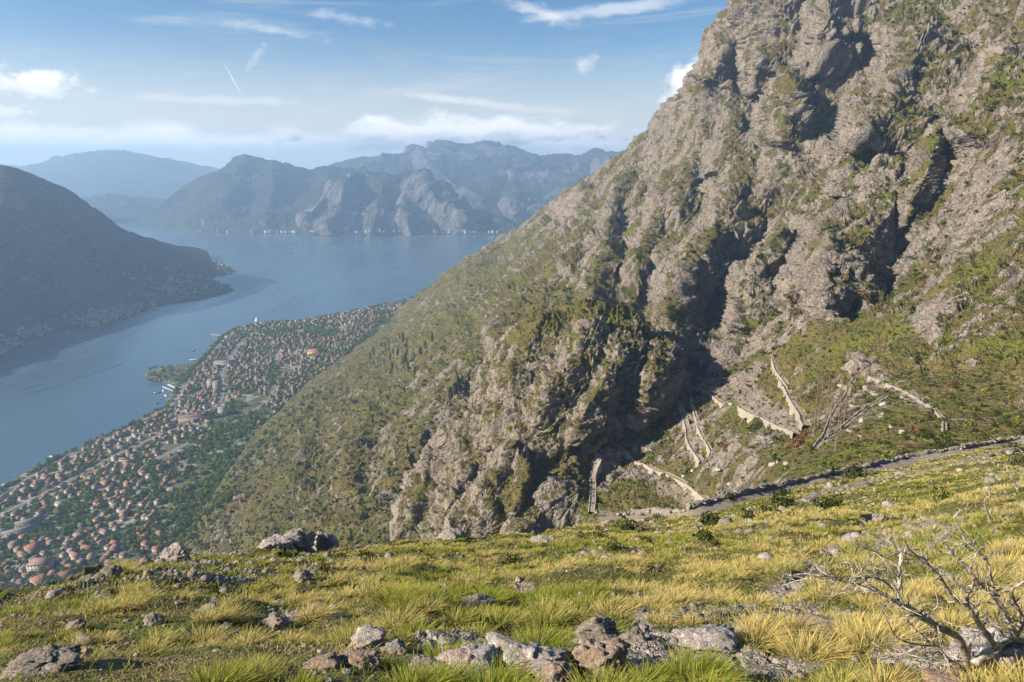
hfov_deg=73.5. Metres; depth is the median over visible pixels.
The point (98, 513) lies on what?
town road
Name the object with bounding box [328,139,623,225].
distant mountain
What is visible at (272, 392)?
town road
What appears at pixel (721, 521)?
loose stone
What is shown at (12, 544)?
house
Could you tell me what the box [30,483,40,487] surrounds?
house
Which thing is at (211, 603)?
rock
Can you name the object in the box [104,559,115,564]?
house
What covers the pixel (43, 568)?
broadleaf tree
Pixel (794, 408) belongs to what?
stone path wall
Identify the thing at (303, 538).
boulder
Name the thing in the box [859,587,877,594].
loose stone
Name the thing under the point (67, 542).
house
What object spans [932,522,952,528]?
loose stone
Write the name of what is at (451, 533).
boulder
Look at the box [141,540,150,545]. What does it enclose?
house
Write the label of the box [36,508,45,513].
house
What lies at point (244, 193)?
bay mountain
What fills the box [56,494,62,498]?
house
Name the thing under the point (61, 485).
house
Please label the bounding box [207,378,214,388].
apartment building
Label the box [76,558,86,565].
house
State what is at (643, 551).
loose stone
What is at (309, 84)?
sky
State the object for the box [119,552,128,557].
house
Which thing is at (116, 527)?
house
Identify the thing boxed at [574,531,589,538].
bush
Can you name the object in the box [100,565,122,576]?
rock
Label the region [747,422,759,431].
shrub
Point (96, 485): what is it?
house
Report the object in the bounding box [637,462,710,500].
stone path wall
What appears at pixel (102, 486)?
town road
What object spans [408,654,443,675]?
rock
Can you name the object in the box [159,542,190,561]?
boulder
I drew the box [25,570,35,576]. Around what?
broadleaf tree
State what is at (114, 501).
house
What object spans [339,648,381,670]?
rock
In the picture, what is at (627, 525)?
bush
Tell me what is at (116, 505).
house
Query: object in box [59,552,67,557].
house
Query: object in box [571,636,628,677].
rock
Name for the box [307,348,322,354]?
hall building
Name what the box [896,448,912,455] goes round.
bush
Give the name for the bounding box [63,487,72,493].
house
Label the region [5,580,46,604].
dead bush
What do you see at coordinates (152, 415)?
shoreline
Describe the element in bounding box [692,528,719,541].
bush
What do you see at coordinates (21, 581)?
house
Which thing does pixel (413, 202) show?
crag mountain
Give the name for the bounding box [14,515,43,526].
warehouse
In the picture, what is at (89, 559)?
house
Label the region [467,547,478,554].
bush
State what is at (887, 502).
boulder
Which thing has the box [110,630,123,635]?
loose stone
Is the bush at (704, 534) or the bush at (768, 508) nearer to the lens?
the bush at (704, 534)
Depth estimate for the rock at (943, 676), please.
6.05 m
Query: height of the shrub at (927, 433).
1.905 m
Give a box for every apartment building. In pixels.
[25,557,54,571]
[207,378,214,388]
[212,380,222,392]
[217,406,227,416]
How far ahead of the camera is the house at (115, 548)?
787.69 m
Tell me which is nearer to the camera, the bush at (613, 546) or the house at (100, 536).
the bush at (613, 546)
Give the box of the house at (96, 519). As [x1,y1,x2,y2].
[92,516,101,522]
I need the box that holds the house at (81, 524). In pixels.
[78,523,85,526]
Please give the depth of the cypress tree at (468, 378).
660.18 m
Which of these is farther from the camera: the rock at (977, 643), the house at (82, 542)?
the house at (82, 542)
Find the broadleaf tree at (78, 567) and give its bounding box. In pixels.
[73,564,82,571]
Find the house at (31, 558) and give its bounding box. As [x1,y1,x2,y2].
[28,554,39,561]
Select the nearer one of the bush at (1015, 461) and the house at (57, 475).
the bush at (1015, 461)
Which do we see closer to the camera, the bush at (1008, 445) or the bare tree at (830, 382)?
the bush at (1008, 445)
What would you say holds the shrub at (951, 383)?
on the mountain at (831, 56)
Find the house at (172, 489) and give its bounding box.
[167,487,176,491]
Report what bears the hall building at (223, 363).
on the shore plain
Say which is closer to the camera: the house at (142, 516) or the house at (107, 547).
the house at (107, 547)
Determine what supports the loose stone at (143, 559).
on the hillside
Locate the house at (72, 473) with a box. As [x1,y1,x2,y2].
[64,472,76,476]
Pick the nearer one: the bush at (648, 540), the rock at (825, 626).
the rock at (825, 626)
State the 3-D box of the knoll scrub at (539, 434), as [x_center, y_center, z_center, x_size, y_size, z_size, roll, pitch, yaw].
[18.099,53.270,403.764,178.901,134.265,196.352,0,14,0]
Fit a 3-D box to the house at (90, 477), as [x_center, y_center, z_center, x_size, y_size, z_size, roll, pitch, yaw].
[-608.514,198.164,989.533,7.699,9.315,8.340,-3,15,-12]
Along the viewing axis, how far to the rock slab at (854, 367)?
273.93 m
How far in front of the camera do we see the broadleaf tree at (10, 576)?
739.96 m
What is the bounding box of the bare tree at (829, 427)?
[825,369,837,444]
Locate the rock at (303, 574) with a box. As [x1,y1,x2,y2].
[293,569,310,581]
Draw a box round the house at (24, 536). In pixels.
[18,533,27,539]
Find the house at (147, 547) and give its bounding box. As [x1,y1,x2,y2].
[141,545,152,550]
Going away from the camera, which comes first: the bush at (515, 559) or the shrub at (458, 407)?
the bush at (515, 559)
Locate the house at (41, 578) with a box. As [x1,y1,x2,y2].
[29,573,50,585]
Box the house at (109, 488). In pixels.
[106,485,113,491]
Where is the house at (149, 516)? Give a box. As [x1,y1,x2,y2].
[145,510,157,520]
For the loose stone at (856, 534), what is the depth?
23.74 m
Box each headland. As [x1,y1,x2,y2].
[177,280,233,303]
[210,260,235,276]
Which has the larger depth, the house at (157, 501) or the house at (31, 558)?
the house at (157, 501)
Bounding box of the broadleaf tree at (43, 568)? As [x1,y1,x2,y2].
[38,566,46,570]
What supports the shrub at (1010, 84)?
on the mountain at (831, 56)
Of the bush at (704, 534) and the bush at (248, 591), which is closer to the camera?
the bush at (248, 591)
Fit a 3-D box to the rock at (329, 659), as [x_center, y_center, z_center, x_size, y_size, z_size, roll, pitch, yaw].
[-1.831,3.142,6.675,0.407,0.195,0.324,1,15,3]
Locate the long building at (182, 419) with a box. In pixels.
[177,412,214,423]
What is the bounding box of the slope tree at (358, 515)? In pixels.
[356,512,363,518]
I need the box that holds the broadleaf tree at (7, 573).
[2,571,13,575]
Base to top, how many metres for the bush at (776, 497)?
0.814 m
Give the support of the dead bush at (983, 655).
on the hillside
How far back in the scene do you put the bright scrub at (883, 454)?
271.14 m
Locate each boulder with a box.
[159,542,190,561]
[256,534,296,550]
[282,528,316,551]
[312,531,338,550]
[437,527,466,540]
[486,631,573,678]
[530,535,555,541]
[882,500,894,506]
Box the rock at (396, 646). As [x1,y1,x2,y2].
[383,639,408,653]
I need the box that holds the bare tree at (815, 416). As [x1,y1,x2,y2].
[812,364,822,435]
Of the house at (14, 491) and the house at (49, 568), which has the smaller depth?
the house at (49, 568)
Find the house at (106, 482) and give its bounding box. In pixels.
[102,479,110,485]
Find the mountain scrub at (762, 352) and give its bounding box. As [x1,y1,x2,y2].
[184,0,1023,552]
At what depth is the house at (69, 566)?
754.55 m
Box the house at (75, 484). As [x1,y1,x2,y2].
[70,482,78,486]
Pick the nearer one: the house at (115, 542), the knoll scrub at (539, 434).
the knoll scrub at (539, 434)
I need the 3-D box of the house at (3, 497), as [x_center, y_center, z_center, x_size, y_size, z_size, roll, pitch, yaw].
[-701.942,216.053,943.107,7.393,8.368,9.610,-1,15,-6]
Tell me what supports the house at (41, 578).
on the shore plain
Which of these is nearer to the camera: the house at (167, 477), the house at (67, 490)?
the house at (67, 490)
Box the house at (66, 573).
[59,569,73,579]
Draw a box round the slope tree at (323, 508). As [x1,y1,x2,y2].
[319,506,327,512]
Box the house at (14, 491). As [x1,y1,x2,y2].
[10,489,19,496]
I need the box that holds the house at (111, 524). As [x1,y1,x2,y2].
[108,522,116,526]
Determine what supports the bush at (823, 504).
on the hillside
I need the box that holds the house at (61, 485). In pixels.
[57,483,65,488]
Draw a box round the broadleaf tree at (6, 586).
[2,582,13,588]
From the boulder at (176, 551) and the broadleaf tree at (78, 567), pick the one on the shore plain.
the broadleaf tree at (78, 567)
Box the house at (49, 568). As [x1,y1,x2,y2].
[46,566,55,572]
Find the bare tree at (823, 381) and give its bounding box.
[817,358,826,426]
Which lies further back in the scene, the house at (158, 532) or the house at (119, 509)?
the house at (119, 509)
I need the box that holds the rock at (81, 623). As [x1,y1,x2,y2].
[65,618,86,631]
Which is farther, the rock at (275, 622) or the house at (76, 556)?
the house at (76, 556)
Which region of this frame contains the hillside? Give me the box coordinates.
[0,435,1023,681]
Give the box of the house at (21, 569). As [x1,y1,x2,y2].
[18,563,26,572]
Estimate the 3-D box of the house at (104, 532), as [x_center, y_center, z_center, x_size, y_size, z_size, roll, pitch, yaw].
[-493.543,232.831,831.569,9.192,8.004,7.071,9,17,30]
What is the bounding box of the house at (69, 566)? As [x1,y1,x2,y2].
[65,564,75,569]
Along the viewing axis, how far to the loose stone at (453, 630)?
9.18 m
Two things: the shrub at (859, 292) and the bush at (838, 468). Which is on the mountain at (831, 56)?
the shrub at (859, 292)
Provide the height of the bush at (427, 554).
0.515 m
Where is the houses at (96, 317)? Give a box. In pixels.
[0,229,498,475]
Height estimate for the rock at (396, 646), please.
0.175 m
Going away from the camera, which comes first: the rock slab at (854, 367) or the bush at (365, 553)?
the bush at (365, 553)
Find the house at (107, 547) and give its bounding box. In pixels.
[104,544,111,550]
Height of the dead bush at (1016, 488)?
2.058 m
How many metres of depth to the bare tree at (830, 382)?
246.91 m
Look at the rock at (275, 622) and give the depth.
10.72 m
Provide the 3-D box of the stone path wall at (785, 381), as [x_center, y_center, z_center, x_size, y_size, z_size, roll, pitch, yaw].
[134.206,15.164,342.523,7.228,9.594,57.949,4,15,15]
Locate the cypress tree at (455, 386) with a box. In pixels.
[453,382,457,395]
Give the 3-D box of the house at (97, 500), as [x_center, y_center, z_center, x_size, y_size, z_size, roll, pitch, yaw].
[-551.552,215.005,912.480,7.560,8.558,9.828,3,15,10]
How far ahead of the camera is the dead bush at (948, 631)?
5.62 m
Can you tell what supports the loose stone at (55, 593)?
on the hillside
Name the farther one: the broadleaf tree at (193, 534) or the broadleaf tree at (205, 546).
the broadleaf tree at (193, 534)
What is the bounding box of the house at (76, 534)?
[73,532,84,537]
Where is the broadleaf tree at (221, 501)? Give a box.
[218,498,225,504]
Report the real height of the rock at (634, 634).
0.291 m
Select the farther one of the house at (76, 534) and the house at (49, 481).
the house at (49, 481)
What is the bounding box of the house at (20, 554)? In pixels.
[17,552,27,557]
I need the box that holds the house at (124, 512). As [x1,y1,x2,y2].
[118,509,129,517]
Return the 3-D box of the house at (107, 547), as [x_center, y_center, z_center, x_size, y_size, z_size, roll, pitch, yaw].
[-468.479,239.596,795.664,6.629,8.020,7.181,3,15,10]
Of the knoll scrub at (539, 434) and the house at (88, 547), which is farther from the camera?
the house at (88, 547)
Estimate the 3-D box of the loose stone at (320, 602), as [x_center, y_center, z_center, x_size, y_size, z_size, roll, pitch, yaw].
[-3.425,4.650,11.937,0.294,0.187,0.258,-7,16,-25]
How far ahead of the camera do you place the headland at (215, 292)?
2487.92 m
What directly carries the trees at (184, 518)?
on the shore plain
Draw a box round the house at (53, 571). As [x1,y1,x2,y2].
[47,569,57,575]
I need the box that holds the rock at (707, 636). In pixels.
[668,623,738,653]
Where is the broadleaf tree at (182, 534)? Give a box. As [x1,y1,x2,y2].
[180,532,187,537]
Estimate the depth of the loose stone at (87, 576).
17.91 m
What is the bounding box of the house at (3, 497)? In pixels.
[0,494,6,500]
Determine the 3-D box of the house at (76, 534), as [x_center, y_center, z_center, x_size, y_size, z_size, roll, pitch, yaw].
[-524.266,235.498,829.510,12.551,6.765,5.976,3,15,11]
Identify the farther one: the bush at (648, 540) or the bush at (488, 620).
the bush at (648, 540)
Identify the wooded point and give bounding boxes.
[144,363,200,384]
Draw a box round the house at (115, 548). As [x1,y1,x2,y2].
[109,544,120,552]
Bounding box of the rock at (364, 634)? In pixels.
[348,624,386,648]
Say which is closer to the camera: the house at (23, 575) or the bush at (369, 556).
the bush at (369, 556)
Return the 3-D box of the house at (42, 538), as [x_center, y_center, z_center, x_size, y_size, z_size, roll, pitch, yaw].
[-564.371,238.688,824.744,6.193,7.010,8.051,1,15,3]
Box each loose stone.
[45,589,61,599]
[78,574,94,579]
[80,647,93,657]
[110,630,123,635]
[133,561,147,569]
[140,557,151,563]
[143,569,151,575]
[190,567,199,571]
[311,601,323,609]
[450,628,458,633]
[515,576,521,582]
[537,537,549,542]
[601,519,613,523]
[636,550,646,554]
[718,517,733,524]
[757,552,773,559]
[778,505,786,509]
[826,482,834,486]
[828,544,837,555]
[841,532,851,541]
[850,532,861,536]
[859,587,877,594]
[878,514,884,520]
[895,471,907,474]
[902,521,913,528]
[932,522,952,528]
[985,476,998,482]
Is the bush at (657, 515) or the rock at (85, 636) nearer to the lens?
the rock at (85, 636)
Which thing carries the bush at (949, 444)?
on the hillside
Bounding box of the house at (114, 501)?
[109,499,118,504]
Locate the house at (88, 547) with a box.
[80,545,94,551]
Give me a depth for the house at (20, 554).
786.05 m
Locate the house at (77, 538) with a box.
[70,535,80,542]
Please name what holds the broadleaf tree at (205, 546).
on the mountain at (831, 56)
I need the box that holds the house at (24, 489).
[19,487,29,493]
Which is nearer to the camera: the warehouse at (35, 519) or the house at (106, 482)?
the warehouse at (35, 519)
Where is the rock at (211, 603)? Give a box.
[197,601,219,612]
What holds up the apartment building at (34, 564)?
on the shore plain
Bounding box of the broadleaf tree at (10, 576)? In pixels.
[6,573,16,579]
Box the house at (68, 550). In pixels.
[66,548,76,553]
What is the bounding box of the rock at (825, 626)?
[798,613,842,635]
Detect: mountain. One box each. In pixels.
[0,149,219,218]
[0,165,210,358]
[130,154,440,234]
[183,0,1023,553]
[295,166,517,235]
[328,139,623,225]
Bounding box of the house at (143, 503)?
[139,499,148,506]
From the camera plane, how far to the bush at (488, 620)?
10.30 m
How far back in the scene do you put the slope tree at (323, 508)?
569.76 m
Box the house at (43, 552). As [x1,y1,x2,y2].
[39,550,48,555]
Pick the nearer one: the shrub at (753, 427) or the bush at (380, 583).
the bush at (380, 583)
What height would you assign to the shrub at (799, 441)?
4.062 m
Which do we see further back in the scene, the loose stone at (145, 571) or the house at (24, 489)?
the house at (24, 489)
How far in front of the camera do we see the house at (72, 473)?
1008.50 m
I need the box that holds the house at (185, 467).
[182,465,189,470]
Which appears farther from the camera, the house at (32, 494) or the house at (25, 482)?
the house at (25, 482)
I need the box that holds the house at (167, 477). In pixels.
[163,475,169,480]
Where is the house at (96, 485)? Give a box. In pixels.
[91,483,99,489]
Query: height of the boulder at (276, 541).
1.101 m
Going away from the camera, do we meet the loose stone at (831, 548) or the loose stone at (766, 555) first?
the loose stone at (831, 548)
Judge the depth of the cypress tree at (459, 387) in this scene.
657.77 m
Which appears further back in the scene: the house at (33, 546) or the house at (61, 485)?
the house at (61, 485)
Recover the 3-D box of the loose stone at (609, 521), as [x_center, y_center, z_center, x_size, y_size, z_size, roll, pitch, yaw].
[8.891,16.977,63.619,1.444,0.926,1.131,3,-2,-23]
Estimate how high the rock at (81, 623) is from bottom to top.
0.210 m
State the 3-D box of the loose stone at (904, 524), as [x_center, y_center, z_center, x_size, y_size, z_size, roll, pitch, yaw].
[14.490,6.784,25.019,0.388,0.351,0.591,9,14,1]
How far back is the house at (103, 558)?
767.39 m
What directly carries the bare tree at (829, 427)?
on the mountain at (831, 56)
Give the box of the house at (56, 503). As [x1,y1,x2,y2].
[54,501,63,506]
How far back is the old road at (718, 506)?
82.75 m
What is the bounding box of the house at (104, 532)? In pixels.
[100,529,109,535]
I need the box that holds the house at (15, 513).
[10,510,20,516]
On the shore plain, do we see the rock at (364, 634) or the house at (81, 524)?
the house at (81, 524)
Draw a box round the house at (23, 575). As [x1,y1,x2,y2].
[21,573,29,578]
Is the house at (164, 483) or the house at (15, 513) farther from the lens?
the house at (164, 483)
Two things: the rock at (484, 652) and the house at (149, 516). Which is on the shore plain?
the house at (149, 516)
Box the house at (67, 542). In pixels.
[63,539,70,544]
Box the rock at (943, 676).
[919,666,979,681]
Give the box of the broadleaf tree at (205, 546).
[202,544,209,550]
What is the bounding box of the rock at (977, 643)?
[934,626,1023,672]
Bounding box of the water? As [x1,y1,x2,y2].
[0,217,498,486]
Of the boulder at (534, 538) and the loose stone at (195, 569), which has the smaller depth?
the loose stone at (195, 569)
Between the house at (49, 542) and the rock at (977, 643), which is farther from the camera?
the house at (49, 542)
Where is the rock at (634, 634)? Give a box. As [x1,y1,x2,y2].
[617,625,647,646]
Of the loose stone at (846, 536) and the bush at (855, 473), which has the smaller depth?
the loose stone at (846, 536)
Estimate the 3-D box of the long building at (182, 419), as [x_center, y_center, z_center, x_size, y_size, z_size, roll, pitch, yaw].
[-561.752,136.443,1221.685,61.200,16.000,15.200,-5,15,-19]
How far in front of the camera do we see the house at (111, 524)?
849.81 m
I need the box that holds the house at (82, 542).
[79,540,86,544]
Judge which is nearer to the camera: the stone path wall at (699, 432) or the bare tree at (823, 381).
the bare tree at (823, 381)
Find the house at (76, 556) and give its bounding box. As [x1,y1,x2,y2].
[71,553,80,561]
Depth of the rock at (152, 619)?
10.01 m
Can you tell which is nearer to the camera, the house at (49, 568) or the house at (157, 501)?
the house at (49, 568)
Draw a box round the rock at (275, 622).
[262,614,293,630]
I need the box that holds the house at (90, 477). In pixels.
[87,475,94,481]
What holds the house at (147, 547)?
on the shore plain
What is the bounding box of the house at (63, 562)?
[60,560,69,565]
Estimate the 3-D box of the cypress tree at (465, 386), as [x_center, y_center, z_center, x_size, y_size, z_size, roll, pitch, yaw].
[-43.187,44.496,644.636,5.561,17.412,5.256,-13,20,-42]
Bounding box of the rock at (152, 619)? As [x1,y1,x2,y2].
[143,612,164,625]
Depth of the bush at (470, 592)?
15.23 m
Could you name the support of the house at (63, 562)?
on the shore plain
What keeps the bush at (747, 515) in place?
on the hillside
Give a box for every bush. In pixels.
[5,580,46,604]
[204,582,221,595]
[244,589,263,599]
[265,545,298,557]
[311,562,334,573]
[332,552,349,559]
[340,582,360,589]
[351,549,371,557]
[364,551,384,562]
[371,578,386,586]
[420,553,440,563]
[460,586,480,597]
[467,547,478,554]
[471,613,502,631]
[499,554,523,565]
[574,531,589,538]
[593,528,611,539]
[604,539,624,551]
[615,515,645,531]
[638,535,658,543]
[653,512,665,518]
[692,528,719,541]
[699,511,723,521]
[701,514,727,525]
[709,538,721,546]
[715,487,737,501]
[738,508,756,519]
[755,503,780,515]
[768,491,794,508]
[768,492,782,502]
[772,507,971,674]
[773,487,797,495]
[807,497,837,509]
[817,493,843,506]
[823,462,842,470]
[838,465,869,478]
[882,506,1023,666]
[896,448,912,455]
[922,441,951,449]
[932,436,964,448]
[933,487,954,501]
[960,455,1018,523]
[977,437,1001,443]
[999,453,1023,492]
[1000,450,1023,466]
[1002,441,1020,448]
[1006,422,1023,435]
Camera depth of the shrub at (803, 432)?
222.93 m
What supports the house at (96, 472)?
on the shore plain
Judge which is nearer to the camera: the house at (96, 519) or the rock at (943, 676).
the rock at (943, 676)
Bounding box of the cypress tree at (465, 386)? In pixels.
[463,380,468,396]
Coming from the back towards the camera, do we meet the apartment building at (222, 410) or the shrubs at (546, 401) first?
the apartment building at (222, 410)
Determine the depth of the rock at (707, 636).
8.12 m
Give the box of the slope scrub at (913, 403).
[518,184,1023,528]
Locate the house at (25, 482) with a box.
[21,479,29,484]
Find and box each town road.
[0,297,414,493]
[0,306,397,515]
[0,549,68,581]
[1,351,279,545]
[20,428,188,558]
[88,493,107,538]
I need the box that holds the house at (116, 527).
[112,525,120,530]
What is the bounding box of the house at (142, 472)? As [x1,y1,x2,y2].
[139,470,146,476]
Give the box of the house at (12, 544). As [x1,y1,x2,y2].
[7,540,20,548]
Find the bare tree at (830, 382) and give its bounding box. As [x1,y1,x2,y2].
[825,364,831,409]
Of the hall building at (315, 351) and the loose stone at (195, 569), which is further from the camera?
the hall building at (315, 351)
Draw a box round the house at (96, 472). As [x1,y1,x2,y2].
[93,468,103,474]
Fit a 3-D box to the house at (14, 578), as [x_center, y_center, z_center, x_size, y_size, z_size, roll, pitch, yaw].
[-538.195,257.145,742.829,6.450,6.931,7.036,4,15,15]
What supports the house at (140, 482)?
on the shore plain
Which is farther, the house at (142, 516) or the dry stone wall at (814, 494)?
the house at (142, 516)
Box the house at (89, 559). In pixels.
[85,555,95,562]
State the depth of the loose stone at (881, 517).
30.67 m
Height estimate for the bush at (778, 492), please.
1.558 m
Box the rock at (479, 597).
[460,593,497,606]
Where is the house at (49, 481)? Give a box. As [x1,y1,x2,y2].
[45,478,52,483]
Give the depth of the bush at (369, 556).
25.39 m
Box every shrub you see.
[451,403,463,412]
[718,441,729,451]
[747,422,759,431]
[752,418,764,427]
[770,434,780,440]
[789,435,807,447]
[797,429,810,437]
[853,287,870,298]
[911,426,926,432]
[915,275,929,285]
[920,428,933,438]
[943,380,958,386]
[982,97,998,104]
[1005,80,1017,89]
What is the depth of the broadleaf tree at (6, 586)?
723.62 m
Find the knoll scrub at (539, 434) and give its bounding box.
[392,301,688,538]
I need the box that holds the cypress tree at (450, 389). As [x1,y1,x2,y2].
[448,386,452,400]
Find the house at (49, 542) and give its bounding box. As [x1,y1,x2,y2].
[46,539,55,545]
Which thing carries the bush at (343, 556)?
on the hillside
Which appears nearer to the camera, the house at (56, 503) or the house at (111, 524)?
the house at (111, 524)
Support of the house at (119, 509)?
on the shore plain
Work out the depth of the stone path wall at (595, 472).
348.50 m
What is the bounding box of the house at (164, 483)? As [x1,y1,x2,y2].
[159,480,168,486]
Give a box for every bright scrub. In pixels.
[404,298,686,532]
[505,4,1023,523]
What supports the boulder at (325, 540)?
on the hillside
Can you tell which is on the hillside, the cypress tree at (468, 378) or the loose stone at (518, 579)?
the loose stone at (518, 579)
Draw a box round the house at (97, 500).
[92,498,102,504]
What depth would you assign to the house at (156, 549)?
783.15 m
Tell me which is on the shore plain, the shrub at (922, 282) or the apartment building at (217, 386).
the apartment building at (217, 386)
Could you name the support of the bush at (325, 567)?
on the hillside
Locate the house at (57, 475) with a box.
[55,473,63,477]
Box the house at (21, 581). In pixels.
[15,578,25,586]
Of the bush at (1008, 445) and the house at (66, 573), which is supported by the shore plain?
the house at (66, 573)
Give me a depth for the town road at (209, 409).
1143.55 m
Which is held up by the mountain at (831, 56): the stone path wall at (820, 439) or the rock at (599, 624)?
the stone path wall at (820, 439)
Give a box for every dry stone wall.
[595,436,1023,521]
[789,446,1023,503]
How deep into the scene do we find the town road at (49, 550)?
782.57 m
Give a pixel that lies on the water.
(61, 392)
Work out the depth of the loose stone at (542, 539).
39.31 m
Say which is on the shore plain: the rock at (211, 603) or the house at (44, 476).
the house at (44, 476)
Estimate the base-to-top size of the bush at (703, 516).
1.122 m
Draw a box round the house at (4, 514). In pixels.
[1,512,9,516]
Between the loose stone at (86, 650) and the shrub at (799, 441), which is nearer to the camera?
the loose stone at (86, 650)
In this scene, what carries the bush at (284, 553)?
on the hillside
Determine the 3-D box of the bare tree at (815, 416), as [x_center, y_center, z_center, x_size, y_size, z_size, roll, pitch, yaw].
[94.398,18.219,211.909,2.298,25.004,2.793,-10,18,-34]
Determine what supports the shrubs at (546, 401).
on the rocky knoll
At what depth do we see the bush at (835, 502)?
53.95 m
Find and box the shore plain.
[0,297,412,588]
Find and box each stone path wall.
[588,450,601,511]
[608,441,639,463]
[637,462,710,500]
[677,400,703,466]
[689,397,712,456]
[693,387,799,438]
[771,348,792,388]
[778,380,811,430]
[810,378,855,451]
[824,395,887,439]
[867,375,948,431]
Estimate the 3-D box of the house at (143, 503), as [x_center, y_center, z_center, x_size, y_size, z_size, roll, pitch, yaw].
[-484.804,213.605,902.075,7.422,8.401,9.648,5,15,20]
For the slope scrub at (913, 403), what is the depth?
228.40 m
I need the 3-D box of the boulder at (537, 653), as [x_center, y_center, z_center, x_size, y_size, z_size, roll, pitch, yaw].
[0.175,3.214,6.965,0.857,0.302,0.795,-1,15,-5]
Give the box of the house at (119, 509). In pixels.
[116,507,124,512]
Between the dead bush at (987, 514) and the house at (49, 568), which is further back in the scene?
the house at (49, 568)
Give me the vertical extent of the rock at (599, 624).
0.497 m
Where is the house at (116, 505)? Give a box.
[111,502,119,509]
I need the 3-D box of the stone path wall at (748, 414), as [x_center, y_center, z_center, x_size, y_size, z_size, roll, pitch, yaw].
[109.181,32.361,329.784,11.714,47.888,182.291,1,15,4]
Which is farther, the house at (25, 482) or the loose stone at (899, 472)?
the house at (25, 482)
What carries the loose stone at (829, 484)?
on the hillside
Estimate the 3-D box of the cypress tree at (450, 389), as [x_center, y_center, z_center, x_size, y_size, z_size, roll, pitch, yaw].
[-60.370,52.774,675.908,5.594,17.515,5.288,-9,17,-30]
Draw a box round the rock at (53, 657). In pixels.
[0,644,83,680]
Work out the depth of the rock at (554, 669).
6.37 m
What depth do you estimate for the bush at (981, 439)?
116.45 m
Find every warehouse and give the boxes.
[1,522,41,538]
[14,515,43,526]
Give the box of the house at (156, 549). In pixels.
[151,546,161,552]
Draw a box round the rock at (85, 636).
[74,634,94,645]
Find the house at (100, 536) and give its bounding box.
[94,533,103,539]
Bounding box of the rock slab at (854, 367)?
[842,358,870,377]
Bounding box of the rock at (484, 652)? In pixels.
[434,644,500,678]
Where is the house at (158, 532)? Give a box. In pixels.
[155,530,163,535]
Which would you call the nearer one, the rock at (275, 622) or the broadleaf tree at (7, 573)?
the rock at (275, 622)
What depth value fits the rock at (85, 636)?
8.77 m
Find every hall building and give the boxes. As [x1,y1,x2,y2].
[213,359,236,366]
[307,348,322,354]
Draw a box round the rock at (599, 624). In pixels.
[574,613,618,640]
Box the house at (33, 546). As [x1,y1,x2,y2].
[23,542,41,552]
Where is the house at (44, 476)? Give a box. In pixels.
[40,475,51,478]
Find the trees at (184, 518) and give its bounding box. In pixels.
[0,294,416,572]
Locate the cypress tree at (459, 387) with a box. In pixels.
[457,378,462,399]
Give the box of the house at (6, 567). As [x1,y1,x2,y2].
[3,565,10,570]
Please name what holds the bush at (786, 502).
on the hillside
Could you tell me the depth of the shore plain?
1068.64 m
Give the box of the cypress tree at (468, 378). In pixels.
[466,374,470,391]
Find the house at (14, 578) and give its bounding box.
[10,575,20,581]
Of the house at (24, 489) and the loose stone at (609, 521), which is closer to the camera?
the loose stone at (609, 521)
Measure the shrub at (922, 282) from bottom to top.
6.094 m
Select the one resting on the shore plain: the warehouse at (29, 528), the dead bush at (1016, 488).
the warehouse at (29, 528)
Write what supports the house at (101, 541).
on the shore plain
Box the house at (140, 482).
[136,478,145,485]
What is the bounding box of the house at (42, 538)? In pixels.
[38,535,46,541]
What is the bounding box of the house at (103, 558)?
[99,555,110,563]
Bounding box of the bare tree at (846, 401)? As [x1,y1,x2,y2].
[843,377,848,422]
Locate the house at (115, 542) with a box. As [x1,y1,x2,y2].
[110,540,120,543]
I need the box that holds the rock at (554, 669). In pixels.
[535,660,575,681]
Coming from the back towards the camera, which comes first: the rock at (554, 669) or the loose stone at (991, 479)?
the loose stone at (991, 479)
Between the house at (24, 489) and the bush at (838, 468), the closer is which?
the bush at (838, 468)
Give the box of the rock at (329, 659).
[302,651,340,671]
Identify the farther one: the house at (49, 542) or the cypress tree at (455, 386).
the house at (49, 542)
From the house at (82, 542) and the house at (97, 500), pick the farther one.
the house at (97, 500)
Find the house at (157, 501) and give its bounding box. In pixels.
[154,498,161,504]
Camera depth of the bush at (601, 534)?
40.68 m
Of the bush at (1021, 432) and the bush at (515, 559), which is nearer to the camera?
the bush at (515, 559)
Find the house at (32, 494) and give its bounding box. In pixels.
[28,491,36,496]
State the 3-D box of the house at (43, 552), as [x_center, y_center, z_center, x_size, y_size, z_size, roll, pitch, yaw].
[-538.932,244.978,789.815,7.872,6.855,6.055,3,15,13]
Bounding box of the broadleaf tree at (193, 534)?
[187,532,196,539]
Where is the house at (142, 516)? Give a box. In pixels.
[140,513,148,519]
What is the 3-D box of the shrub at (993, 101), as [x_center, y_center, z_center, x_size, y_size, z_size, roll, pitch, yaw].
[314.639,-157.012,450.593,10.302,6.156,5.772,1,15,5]
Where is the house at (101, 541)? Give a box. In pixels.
[95,538,105,546]
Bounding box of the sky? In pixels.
[0,0,726,168]
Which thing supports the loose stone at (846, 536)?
on the hillside
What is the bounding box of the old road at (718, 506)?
[597,439,1023,522]
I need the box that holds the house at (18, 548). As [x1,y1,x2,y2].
[13,546,23,552]
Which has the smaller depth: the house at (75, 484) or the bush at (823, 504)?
the bush at (823, 504)
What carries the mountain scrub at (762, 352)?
on the mountain at (831, 56)
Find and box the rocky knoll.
[389,298,692,540]

